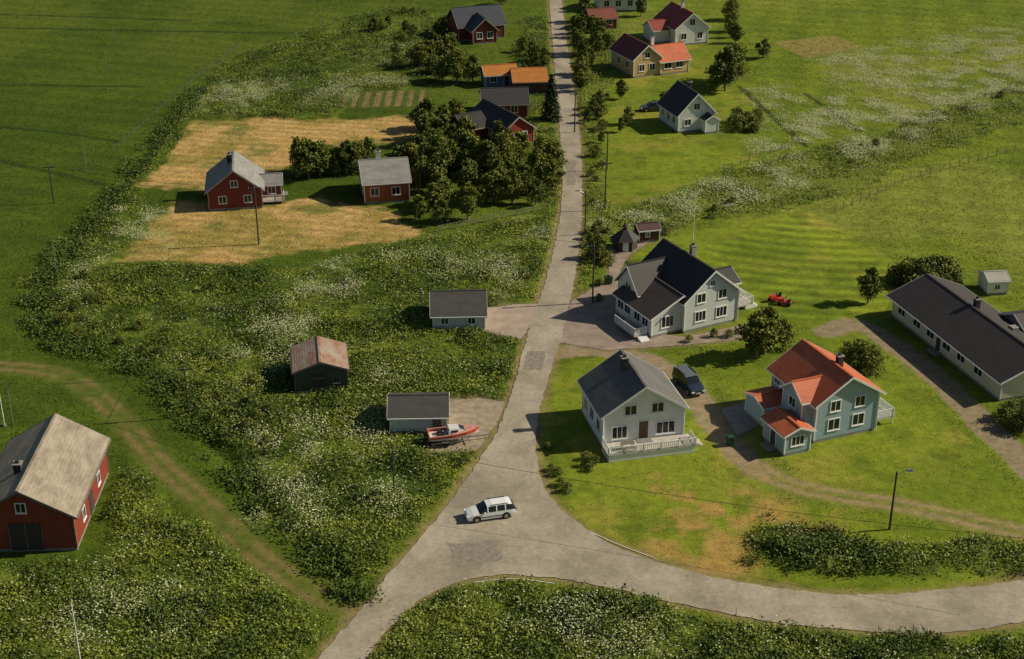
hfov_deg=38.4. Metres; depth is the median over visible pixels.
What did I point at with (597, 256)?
birch tree
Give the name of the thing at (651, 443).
railing
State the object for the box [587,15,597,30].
birch tree
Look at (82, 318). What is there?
shrub
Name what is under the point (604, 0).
window frames
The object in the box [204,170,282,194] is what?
gutters
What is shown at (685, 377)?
dark blue van
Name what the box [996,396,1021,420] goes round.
shrub
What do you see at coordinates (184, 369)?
utility pole
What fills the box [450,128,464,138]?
birch tree
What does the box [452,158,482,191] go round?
birch tree
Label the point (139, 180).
overhead wire
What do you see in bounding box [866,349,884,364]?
shrub
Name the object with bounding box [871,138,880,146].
shrub
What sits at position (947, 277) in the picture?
shrub
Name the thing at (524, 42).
birch tree
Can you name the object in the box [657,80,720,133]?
white cottage
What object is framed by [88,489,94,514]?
barn side door
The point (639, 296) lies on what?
gutters
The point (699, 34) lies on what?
window glass
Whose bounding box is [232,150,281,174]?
ridge cap
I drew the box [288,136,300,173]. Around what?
birch tree
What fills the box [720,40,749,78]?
birch tree
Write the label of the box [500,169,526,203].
birch tree
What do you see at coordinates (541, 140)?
birch tree
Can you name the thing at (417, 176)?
birch tree
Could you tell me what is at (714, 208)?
shrub
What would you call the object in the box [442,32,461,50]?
birch tree
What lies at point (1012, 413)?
shrub
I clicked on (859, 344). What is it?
shrub
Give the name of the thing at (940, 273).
shrub
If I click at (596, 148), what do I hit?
shrub
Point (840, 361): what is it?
chimney
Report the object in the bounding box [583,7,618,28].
red cottage
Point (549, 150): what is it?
birch tree
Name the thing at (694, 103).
window frames
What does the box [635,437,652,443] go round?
door step
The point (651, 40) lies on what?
chimney
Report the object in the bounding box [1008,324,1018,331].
roof vent
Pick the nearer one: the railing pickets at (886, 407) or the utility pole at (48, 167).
the railing pickets at (886, 407)
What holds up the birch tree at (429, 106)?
on the ground at (942, 494)
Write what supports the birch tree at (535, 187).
on the ground at (942, 494)
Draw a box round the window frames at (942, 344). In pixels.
[897,306,982,378]
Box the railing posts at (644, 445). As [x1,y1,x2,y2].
[602,431,696,455]
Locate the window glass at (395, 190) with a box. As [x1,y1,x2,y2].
[360,177,399,195]
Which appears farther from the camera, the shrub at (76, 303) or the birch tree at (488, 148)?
the birch tree at (488, 148)
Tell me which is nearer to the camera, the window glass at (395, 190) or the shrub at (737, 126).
the window glass at (395, 190)
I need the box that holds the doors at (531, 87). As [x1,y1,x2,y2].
[522,84,535,93]
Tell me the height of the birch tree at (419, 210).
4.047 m
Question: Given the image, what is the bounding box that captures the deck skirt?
[602,447,694,461]
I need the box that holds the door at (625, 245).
[623,243,628,251]
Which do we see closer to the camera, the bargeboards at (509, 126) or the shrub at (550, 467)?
the shrub at (550, 467)
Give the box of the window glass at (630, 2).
[604,0,632,5]
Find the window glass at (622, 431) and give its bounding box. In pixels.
[585,398,673,438]
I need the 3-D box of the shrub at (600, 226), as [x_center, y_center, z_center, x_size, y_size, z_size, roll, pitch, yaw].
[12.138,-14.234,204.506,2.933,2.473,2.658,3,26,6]
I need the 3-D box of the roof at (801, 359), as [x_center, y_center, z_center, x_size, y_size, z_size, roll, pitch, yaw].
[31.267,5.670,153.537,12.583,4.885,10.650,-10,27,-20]
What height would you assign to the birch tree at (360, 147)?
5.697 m
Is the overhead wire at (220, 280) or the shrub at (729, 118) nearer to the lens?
the overhead wire at (220, 280)
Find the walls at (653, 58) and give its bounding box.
[612,47,688,76]
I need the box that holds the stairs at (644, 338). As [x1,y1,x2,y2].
[637,302,757,342]
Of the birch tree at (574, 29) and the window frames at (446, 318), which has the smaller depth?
the window frames at (446, 318)
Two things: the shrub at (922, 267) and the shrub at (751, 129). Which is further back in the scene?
the shrub at (751, 129)
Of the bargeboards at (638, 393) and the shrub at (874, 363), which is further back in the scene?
the shrub at (874, 363)
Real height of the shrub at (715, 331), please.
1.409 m
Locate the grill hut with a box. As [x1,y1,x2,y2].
[610,223,639,251]
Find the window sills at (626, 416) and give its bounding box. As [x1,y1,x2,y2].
[584,408,674,440]
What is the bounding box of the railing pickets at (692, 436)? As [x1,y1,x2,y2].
[603,434,694,453]
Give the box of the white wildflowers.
[0,14,1023,658]
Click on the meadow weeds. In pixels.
(14, 646)
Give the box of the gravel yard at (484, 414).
[429,398,504,452]
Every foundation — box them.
[210,206,261,210]
[361,189,408,203]
[583,414,601,446]
[612,65,687,77]
[617,312,735,337]
[746,411,873,456]
[893,315,1023,401]
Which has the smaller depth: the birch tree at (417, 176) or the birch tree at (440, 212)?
the birch tree at (440, 212)
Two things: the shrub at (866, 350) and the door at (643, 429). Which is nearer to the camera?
the door at (643, 429)
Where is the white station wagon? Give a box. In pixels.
[463,496,516,522]
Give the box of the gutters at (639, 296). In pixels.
[612,280,741,321]
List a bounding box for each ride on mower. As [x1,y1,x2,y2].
[768,292,781,302]
[777,296,791,306]
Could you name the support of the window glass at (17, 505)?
in the red barn at (54, 470)
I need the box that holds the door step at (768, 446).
[761,441,776,451]
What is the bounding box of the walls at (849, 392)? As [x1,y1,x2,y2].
[746,376,877,453]
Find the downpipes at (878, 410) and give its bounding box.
[875,393,880,429]
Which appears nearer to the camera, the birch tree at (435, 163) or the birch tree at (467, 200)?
the birch tree at (467, 200)
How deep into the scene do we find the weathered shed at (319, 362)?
161.75 m
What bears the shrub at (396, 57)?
on the ground at (942, 494)
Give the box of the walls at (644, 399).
[583,389,682,444]
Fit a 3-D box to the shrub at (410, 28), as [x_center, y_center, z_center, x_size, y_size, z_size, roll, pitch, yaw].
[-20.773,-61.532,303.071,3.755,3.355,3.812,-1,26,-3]
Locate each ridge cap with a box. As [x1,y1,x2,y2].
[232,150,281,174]
[358,157,407,160]
[454,98,519,116]
[620,349,647,386]
[624,33,682,45]
[626,238,731,295]
[753,338,854,427]
[926,273,1023,343]
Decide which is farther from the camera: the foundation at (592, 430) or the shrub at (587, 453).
the foundation at (592, 430)
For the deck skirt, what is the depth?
149.21 m
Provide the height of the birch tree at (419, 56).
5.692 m
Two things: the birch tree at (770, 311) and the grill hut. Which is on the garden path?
the grill hut
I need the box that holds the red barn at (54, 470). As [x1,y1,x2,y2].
[0,413,110,551]
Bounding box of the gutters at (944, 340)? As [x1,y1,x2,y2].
[886,285,1000,384]
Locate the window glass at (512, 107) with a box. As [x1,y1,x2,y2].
[511,106,517,111]
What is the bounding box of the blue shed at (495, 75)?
[479,63,516,86]
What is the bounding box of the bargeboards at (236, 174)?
[205,152,282,193]
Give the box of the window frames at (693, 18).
[669,18,702,39]
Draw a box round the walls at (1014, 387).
[893,303,1023,398]
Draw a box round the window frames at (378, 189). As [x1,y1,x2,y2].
[360,179,400,195]
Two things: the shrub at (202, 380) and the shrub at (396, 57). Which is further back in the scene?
the shrub at (396, 57)
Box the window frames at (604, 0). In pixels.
[604,0,627,6]
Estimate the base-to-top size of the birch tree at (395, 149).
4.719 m
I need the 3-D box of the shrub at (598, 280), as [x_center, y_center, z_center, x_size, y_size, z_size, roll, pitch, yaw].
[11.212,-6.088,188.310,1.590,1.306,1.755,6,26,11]
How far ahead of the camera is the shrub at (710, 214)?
209.50 m
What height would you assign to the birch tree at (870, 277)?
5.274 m
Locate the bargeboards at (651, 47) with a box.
[633,42,691,61]
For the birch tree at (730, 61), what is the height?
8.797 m
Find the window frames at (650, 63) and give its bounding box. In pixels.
[617,52,683,71]
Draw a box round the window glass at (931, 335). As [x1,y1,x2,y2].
[898,307,981,376]
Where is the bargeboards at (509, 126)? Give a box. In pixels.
[449,113,536,134]
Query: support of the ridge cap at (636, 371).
on the roof at (608, 385)
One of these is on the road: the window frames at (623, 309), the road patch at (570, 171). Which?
the road patch at (570, 171)
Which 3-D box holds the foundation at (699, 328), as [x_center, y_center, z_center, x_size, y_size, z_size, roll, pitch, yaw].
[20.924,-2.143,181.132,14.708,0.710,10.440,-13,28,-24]
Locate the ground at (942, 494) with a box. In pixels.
[0,0,1023,658]
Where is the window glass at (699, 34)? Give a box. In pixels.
[669,19,701,39]
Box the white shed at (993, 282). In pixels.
[977,270,1011,294]
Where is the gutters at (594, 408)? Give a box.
[577,373,689,419]
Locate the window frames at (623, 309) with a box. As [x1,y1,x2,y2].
[617,279,727,328]
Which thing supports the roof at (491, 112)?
on the walls at (519, 124)
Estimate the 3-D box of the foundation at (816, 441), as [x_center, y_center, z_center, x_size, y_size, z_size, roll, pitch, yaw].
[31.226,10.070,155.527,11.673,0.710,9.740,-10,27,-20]
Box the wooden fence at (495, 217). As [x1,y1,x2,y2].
[438,204,547,228]
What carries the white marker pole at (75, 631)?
on the ground at (942, 494)
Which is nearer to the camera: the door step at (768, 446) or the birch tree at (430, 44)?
the door step at (768, 446)
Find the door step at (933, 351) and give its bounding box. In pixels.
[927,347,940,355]
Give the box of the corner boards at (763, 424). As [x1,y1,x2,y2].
[745,375,879,453]
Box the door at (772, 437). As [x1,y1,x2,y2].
[770,429,775,445]
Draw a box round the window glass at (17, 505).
[15,473,99,516]
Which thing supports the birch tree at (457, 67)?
on the ground at (942, 494)
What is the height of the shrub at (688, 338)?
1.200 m
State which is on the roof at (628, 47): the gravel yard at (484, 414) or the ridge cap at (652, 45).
the ridge cap at (652, 45)
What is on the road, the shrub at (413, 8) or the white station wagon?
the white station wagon
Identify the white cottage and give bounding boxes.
[594,0,646,11]
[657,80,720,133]
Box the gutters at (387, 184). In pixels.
[362,182,411,185]
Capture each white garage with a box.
[387,392,449,433]
[430,289,487,330]
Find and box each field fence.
[113,39,241,150]
[697,140,792,178]
[834,145,1015,212]
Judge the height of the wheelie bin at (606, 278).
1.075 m
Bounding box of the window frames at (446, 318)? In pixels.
[441,318,475,324]
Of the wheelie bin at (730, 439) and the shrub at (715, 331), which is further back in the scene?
the shrub at (715, 331)
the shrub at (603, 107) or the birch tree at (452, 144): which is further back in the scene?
the shrub at (603, 107)
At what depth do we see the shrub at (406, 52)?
286.09 m
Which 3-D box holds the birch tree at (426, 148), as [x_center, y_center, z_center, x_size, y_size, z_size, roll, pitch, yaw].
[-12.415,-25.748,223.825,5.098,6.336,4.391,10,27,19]
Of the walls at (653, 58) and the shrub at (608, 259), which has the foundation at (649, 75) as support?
the walls at (653, 58)
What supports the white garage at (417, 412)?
on the ground at (942, 494)
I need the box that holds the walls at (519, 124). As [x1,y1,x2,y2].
[450,117,532,141]
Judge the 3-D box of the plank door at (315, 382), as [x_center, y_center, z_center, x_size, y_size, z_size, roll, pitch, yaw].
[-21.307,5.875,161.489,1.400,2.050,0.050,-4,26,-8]
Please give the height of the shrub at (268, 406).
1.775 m
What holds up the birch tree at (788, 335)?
on the ground at (942, 494)
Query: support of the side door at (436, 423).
in the white garage at (417, 412)
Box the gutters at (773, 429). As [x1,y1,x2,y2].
[748,364,886,438]
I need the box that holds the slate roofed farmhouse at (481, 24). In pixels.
[445,4,506,44]
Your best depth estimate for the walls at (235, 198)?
212.01 m
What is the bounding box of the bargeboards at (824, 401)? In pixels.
[743,339,885,438]
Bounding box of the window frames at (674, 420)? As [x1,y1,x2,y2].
[584,395,675,439]
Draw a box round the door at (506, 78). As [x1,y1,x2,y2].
[504,76,508,84]
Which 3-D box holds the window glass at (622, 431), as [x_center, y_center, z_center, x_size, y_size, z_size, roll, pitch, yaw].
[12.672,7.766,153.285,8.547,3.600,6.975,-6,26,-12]
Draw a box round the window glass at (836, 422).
[775,378,864,445]
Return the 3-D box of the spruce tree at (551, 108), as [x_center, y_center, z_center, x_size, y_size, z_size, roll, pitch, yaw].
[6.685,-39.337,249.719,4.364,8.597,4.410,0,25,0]
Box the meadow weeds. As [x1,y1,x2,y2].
[0,6,1023,658]
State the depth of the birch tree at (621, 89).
261.76 m
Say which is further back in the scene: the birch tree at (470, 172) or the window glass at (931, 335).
the birch tree at (470, 172)
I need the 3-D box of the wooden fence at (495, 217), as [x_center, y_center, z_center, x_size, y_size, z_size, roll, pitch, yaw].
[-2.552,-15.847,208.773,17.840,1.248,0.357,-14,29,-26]
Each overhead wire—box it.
[8,367,181,383]
[50,165,210,185]
[184,188,253,365]
[185,367,390,445]
[255,186,588,243]
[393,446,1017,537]
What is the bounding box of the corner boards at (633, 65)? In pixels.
[611,51,688,76]
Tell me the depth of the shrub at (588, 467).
146.58 m
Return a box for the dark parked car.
[639,100,659,111]
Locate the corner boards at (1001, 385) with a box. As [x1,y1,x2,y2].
[892,303,1002,398]
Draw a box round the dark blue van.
[672,364,704,395]
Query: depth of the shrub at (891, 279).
187.90 m
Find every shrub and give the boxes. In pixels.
[55,311,75,326]
[66,296,81,310]
[72,326,85,335]
[74,313,84,321]
[79,269,94,281]
[82,291,99,304]
[95,290,110,299]
[115,334,126,343]
[117,314,127,322]
[131,317,149,329]
[138,345,148,351]
[152,345,167,356]
[195,378,210,387]
[210,365,222,373]
[211,390,229,401]
[236,394,260,409]
[240,416,261,434]
[243,372,265,387]
[250,408,263,419]
[260,402,275,415]
[260,434,275,446]
[262,446,272,453]
[276,433,287,439]
[377,18,388,30]
[388,52,406,68]
[389,41,400,51]
[395,31,409,40]
[400,7,408,13]
[404,23,418,34]
[405,49,415,58]
[409,6,418,13]
[543,441,553,450]
[546,463,555,470]
[552,466,563,476]
[554,476,564,487]
[559,481,572,493]
[580,451,590,458]
[581,248,596,260]
[581,455,595,466]
[585,463,594,472]
[587,144,604,157]
[587,168,597,175]
[590,219,609,232]
[591,126,599,132]
[591,175,599,180]
[591,454,599,464]
[594,277,605,285]
[594,293,605,302]
[596,118,607,130]
[597,160,605,166]
[599,250,618,265]
[600,104,609,114]
[603,227,612,233]
[660,226,670,234]
[683,335,693,342]
[707,212,714,218]
[708,204,719,211]
[709,328,718,336]
[723,329,734,337]
[725,113,737,126]
[726,196,737,204]
[729,106,743,117]
[729,114,749,129]
[733,122,744,132]
[741,111,753,122]
[743,114,763,130]
[749,122,760,132]
[750,111,765,122]
[752,108,764,119]
[837,339,854,357]
[847,353,864,368]
[850,341,868,358]
[852,344,877,364]
[853,338,870,349]
[858,355,887,375]
[864,356,879,370]
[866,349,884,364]
[868,344,883,358]
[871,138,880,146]
[885,265,907,285]
[889,258,916,283]
[893,259,920,285]
[897,256,924,281]
[906,260,932,281]
[912,269,944,280]
[914,256,939,278]
[928,253,953,272]
[932,267,944,277]
[936,255,963,274]
[938,263,956,276]
[941,273,959,283]
[946,269,965,284]
[995,90,1006,97]
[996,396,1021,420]
[997,408,1021,429]
[1004,410,1023,434]
[1012,398,1023,411]
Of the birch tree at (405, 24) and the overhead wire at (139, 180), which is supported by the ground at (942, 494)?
the birch tree at (405, 24)
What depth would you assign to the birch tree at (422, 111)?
240.91 m
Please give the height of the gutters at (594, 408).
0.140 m
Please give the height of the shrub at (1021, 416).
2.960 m
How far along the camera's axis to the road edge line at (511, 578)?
129.92 m
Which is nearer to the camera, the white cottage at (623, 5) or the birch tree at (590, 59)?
the birch tree at (590, 59)
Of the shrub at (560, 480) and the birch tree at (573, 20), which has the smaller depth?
the shrub at (560, 480)
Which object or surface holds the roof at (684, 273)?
on the walls at (709, 306)
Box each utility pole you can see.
[6,382,13,423]
[42,164,54,203]
[176,366,192,416]
[248,185,260,243]
[392,445,394,495]
[570,91,580,131]
[587,243,601,302]
[600,161,612,209]
[606,133,607,169]
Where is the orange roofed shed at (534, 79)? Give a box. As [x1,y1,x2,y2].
[509,67,548,94]
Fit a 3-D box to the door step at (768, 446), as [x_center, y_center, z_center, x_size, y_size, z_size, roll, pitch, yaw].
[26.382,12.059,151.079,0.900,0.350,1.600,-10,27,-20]
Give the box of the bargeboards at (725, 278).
[612,247,743,320]
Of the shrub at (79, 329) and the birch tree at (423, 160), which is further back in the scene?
the birch tree at (423, 160)
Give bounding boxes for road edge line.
[474,578,554,583]
[590,531,653,557]
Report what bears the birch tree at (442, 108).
on the ground at (942, 494)
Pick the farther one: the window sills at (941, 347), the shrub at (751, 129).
the shrub at (751, 129)
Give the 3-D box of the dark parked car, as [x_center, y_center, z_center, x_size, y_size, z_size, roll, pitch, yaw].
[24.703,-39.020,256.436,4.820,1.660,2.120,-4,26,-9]
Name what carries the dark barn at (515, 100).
on the ground at (942, 494)
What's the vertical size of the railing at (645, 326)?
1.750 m
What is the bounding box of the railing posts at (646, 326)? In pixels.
[615,286,753,336]
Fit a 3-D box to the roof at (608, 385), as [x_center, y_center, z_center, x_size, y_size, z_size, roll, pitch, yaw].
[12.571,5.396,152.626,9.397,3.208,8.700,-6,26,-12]
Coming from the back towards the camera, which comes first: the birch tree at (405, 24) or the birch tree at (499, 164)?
the birch tree at (405, 24)
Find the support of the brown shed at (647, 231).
on the ground at (942, 494)
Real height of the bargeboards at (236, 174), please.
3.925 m
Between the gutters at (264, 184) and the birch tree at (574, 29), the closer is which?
the gutters at (264, 184)
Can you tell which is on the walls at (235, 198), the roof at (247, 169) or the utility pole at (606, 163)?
the roof at (247, 169)
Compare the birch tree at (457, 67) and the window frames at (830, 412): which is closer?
the window frames at (830, 412)
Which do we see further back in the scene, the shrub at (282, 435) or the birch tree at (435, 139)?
the birch tree at (435, 139)
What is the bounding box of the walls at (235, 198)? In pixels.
[208,172,280,208]
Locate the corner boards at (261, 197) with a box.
[207,186,281,208]
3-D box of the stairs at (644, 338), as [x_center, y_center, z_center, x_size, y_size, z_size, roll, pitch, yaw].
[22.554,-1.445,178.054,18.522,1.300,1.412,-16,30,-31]
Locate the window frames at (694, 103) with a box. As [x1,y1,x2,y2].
[661,103,700,125]
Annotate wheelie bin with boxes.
[604,275,607,283]
[607,275,612,283]
[726,434,734,445]
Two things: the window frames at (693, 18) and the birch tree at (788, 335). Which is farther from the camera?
the window frames at (693, 18)
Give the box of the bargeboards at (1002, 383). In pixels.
[886,274,1023,384]
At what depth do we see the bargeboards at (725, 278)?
173.72 m
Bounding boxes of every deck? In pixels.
[602,433,695,456]
[615,319,646,337]
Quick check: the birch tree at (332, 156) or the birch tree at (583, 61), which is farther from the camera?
the birch tree at (583, 61)
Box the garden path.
[606,232,661,275]
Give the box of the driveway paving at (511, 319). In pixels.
[483,304,536,338]
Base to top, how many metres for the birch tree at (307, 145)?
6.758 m
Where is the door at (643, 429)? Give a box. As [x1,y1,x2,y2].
[638,421,647,438]
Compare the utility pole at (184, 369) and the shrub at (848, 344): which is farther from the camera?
the shrub at (848, 344)
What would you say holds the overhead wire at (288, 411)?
attached to the utility pole at (393, 472)
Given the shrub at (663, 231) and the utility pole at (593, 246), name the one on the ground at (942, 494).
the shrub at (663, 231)
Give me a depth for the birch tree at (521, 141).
230.20 m
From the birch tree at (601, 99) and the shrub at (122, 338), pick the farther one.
the birch tree at (601, 99)
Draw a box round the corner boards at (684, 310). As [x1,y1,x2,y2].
[616,279,738,335]
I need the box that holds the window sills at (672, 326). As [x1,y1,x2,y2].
[617,286,726,328]
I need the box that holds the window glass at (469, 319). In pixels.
[441,318,474,323]
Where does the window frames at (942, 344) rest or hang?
attached to the walls at (1014, 387)
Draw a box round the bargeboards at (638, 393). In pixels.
[579,350,688,419]
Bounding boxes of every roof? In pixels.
[205,151,282,192]
[357,158,411,184]
[452,99,517,132]
[578,351,688,417]
[609,34,691,62]
[613,239,740,319]
[744,340,882,437]
[887,274,1023,383]
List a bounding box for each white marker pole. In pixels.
[0,399,6,426]
[70,601,80,658]
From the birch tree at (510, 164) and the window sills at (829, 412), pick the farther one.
the birch tree at (510, 164)
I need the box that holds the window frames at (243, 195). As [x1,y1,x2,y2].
[218,180,275,203]
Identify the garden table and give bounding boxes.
[620,439,634,444]
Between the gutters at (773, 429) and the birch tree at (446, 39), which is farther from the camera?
the birch tree at (446, 39)
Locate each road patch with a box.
[446,539,502,566]
[523,351,544,370]
[566,161,576,184]
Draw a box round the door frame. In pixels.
[637,420,648,438]
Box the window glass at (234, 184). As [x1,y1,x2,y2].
[219,181,274,202]
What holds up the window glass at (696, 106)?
in the white cottage at (683, 108)
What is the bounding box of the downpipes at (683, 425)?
[602,409,684,435]
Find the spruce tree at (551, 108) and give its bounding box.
[540,74,562,123]
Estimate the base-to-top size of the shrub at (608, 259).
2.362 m
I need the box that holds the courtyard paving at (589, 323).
[560,275,743,350]
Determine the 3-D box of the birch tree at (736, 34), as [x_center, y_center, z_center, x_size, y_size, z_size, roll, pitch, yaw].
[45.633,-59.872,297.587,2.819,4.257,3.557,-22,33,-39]
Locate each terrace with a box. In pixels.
[738,295,752,306]
[876,405,893,420]
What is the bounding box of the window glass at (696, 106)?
[662,103,699,125]
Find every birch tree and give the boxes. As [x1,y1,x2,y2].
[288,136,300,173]
[289,136,324,177]
[302,139,331,175]
[323,146,343,174]
[334,140,357,173]
[343,139,373,173]
[363,137,379,158]
[366,16,379,30]
[384,16,391,26]
[387,145,409,163]
[397,142,418,169]
[402,20,409,31]
[406,105,419,124]
[407,135,427,156]
[408,41,427,67]
[410,163,427,192]
[411,96,441,124]
[411,154,430,181]
[412,194,428,219]
[413,141,443,178]
[416,109,426,129]
[416,113,440,134]
[419,122,433,137]
[422,54,443,74]
[422,152,447,185]
[423,29,446,45]
[423,128,447,141]
[424,40,436,57]
[424,170,453,200]
[424,182,442,210]
[425,133,454,163]
[431,197,454,223]
[432,142,451,168]
[433,17,446,34]
[433,58,450,80]
[433,114,457,139]
[434,40,443,57]
[434,104,452,123]
[436,129,448,138]
[439,34,452,46]
[439,46,469,82]
[442,15,447,29]
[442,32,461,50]
[442,42,454,57]
[447,97,465,116]
[447,138,462,168]
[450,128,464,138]
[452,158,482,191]
[453,154,463,172]
[453,181,477,219]
[454,132,472,158]
[455,116,477,136]
[455,134,485,170]
[463,53,481,81]
[473,184,486,205]
[476,140,501,175]
[480,169,508,203]
[487,158,506,184]
[489,119,514,148]
[490,130,521,160]
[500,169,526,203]
[502,152,520,168]
[504,156,517,174]
[509,130,531,160]
[515,35,528,50]
[517,163,535,195]
[525,42,542,61]
[525,177,546,204]
[527,40,538,53]
[527,148,549,180]
[533,134,548,150]
[539,47,552,65]
[540,138,566,165]
[540,159,565,190]
[541,140,568,176]
[570,15,576,26]
[570,29,585,45]
[571,27,577,42]
[571,69,589,90]
[572,31,588,55]
[572,55,593,81]
[575,16,586,30]
[575,49,589,65]
[576,0,595,16]
[577,13,589,32]
[583,108,593,121]
[586,232,596,245]
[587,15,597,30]
[587,48,596,60]
[588,53,593,65]
[588,97,598,112]
[589,30,606,55]
[589,223,598,236]
[590,17,606,39]
[590,89,605,105]
[592,234,606,253]
[593,106,604,118]
[594,251,603,262]
[597,131,604,143]
[602,32,616,48]
[615,79,628,98]
[618,117,625,131]
[622,106,634,124]
[635,0,646,16]
[704,44,745,90]
[707,55,732,88]
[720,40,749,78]
[721,0,740,17]
[723,10,738,29]
[724,19,736,34]
[729,24,744,41]
[733,308,777,358]
[751,306,787,354]
[754,38,770,57]
[778,319,797,350]
[856,267,884,302]
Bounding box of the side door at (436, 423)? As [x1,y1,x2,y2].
[432,420,440,427]
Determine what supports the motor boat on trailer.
on the gravel yard at (484, 414)
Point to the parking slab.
(740, 419)
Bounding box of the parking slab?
[722,402,757,434]
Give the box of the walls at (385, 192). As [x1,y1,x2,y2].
[359,170,408,201]
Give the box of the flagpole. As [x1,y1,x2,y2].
[692,190,695,242]
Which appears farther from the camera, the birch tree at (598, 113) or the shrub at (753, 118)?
the birch tree at (598, 113)
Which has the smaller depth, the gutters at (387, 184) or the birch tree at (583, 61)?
the gutters at (387, 184)
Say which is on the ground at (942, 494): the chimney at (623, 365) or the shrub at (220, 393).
the shrub at (220, 393)
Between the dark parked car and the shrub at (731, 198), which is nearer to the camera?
the shrub at (731, 198)
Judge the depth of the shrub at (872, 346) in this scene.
168.62 m
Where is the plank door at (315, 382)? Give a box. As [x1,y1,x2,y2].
[311,374,324,391]
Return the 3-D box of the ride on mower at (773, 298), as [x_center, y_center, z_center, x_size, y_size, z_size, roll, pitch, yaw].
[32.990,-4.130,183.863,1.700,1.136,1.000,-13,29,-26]
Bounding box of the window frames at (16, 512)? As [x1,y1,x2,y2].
[14,470,100,521]
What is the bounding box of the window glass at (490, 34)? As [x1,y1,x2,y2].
[477,32,492,38]
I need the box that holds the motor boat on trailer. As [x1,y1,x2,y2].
[423,424,488,447]
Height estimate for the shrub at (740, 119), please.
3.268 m
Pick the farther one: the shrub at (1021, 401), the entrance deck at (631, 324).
the entrance deck at (631, 324)
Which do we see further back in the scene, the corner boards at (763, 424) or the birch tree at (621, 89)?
the birch tree at (621, 89)
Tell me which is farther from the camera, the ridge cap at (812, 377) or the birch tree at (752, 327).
the birch tree at (752, 327)
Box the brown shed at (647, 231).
[632,221,661,242]
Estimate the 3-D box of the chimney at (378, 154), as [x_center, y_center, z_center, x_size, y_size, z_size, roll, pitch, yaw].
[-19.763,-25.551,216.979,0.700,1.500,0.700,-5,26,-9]
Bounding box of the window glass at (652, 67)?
[617,52,682,70]
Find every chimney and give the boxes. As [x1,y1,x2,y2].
[375,152,380,157]
[620,359,628,371]
[650,37,653,44]
[689,246,696,256]
[835,356,843,366]
[973,299,980,308]
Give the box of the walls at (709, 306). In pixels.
[617,270,737,335]
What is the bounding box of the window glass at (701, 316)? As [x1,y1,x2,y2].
[618,281,726,327]
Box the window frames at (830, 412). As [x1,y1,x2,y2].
[774,377,865,446]
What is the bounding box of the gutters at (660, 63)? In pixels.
[609,49,691,63]
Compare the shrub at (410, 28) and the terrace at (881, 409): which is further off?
the shrub at (410, 28)
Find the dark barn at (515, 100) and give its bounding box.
[479,87,529,117]
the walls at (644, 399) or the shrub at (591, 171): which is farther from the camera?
the shrub at (591, 171)
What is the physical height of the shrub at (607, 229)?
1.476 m
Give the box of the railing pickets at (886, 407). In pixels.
[878,399,892,417]
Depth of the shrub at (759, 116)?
249.94 m
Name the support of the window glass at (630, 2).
in the white cottage at (623, 5)
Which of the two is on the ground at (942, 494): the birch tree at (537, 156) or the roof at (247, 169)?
the birch tree at (537, 156)
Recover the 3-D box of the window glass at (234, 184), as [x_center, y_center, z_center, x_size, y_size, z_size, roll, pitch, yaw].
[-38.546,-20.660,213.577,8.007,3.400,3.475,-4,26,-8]
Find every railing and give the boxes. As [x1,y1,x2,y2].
[263,196,284,202]
[602,430,695,454]
[615,287,752,334]
[877,397,893,417]
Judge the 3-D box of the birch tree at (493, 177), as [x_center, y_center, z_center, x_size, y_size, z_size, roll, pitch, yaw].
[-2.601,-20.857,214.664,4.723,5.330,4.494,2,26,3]
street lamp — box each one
[575,190,585,234]
[888,469,913,529]
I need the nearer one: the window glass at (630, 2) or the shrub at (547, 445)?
the shrub at (547, 445)
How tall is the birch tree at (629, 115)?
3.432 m
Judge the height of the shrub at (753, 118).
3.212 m
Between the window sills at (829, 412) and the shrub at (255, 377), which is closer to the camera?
the window sills at (829, 412)
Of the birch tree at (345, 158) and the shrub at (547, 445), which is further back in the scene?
the birch tree at (345, 158)
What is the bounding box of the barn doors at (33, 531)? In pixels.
[8,523,44,549]
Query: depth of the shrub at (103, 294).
183.49 m
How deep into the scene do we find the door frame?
150.58 m
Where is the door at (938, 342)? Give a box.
[935,337,940,350]
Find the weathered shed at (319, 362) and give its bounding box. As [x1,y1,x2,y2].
[290,336,349,393]
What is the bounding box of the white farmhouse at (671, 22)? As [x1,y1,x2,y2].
[642,0,710,44]
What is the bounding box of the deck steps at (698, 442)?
[693,437,702,446]
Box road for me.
[318,0,1023,658]
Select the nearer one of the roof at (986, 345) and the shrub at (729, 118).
the roof at (986, 345)
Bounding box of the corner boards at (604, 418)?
[582,391,683,437]
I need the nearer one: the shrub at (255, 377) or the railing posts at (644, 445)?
the railing posts at (644, 445)
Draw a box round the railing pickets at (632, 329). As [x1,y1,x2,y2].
[616,292,751,334]
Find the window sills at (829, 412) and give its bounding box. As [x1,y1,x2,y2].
[775,383,865,447]
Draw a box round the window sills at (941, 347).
[899,314,980,378]
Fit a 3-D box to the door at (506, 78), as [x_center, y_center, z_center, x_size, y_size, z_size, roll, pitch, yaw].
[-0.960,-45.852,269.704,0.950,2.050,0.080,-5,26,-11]
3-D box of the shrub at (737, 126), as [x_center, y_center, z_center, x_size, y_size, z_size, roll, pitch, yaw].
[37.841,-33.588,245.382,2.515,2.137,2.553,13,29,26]
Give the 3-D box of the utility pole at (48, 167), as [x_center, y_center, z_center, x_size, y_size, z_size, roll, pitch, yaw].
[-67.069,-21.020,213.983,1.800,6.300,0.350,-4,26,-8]
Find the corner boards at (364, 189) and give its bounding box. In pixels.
[359,173,409,202]

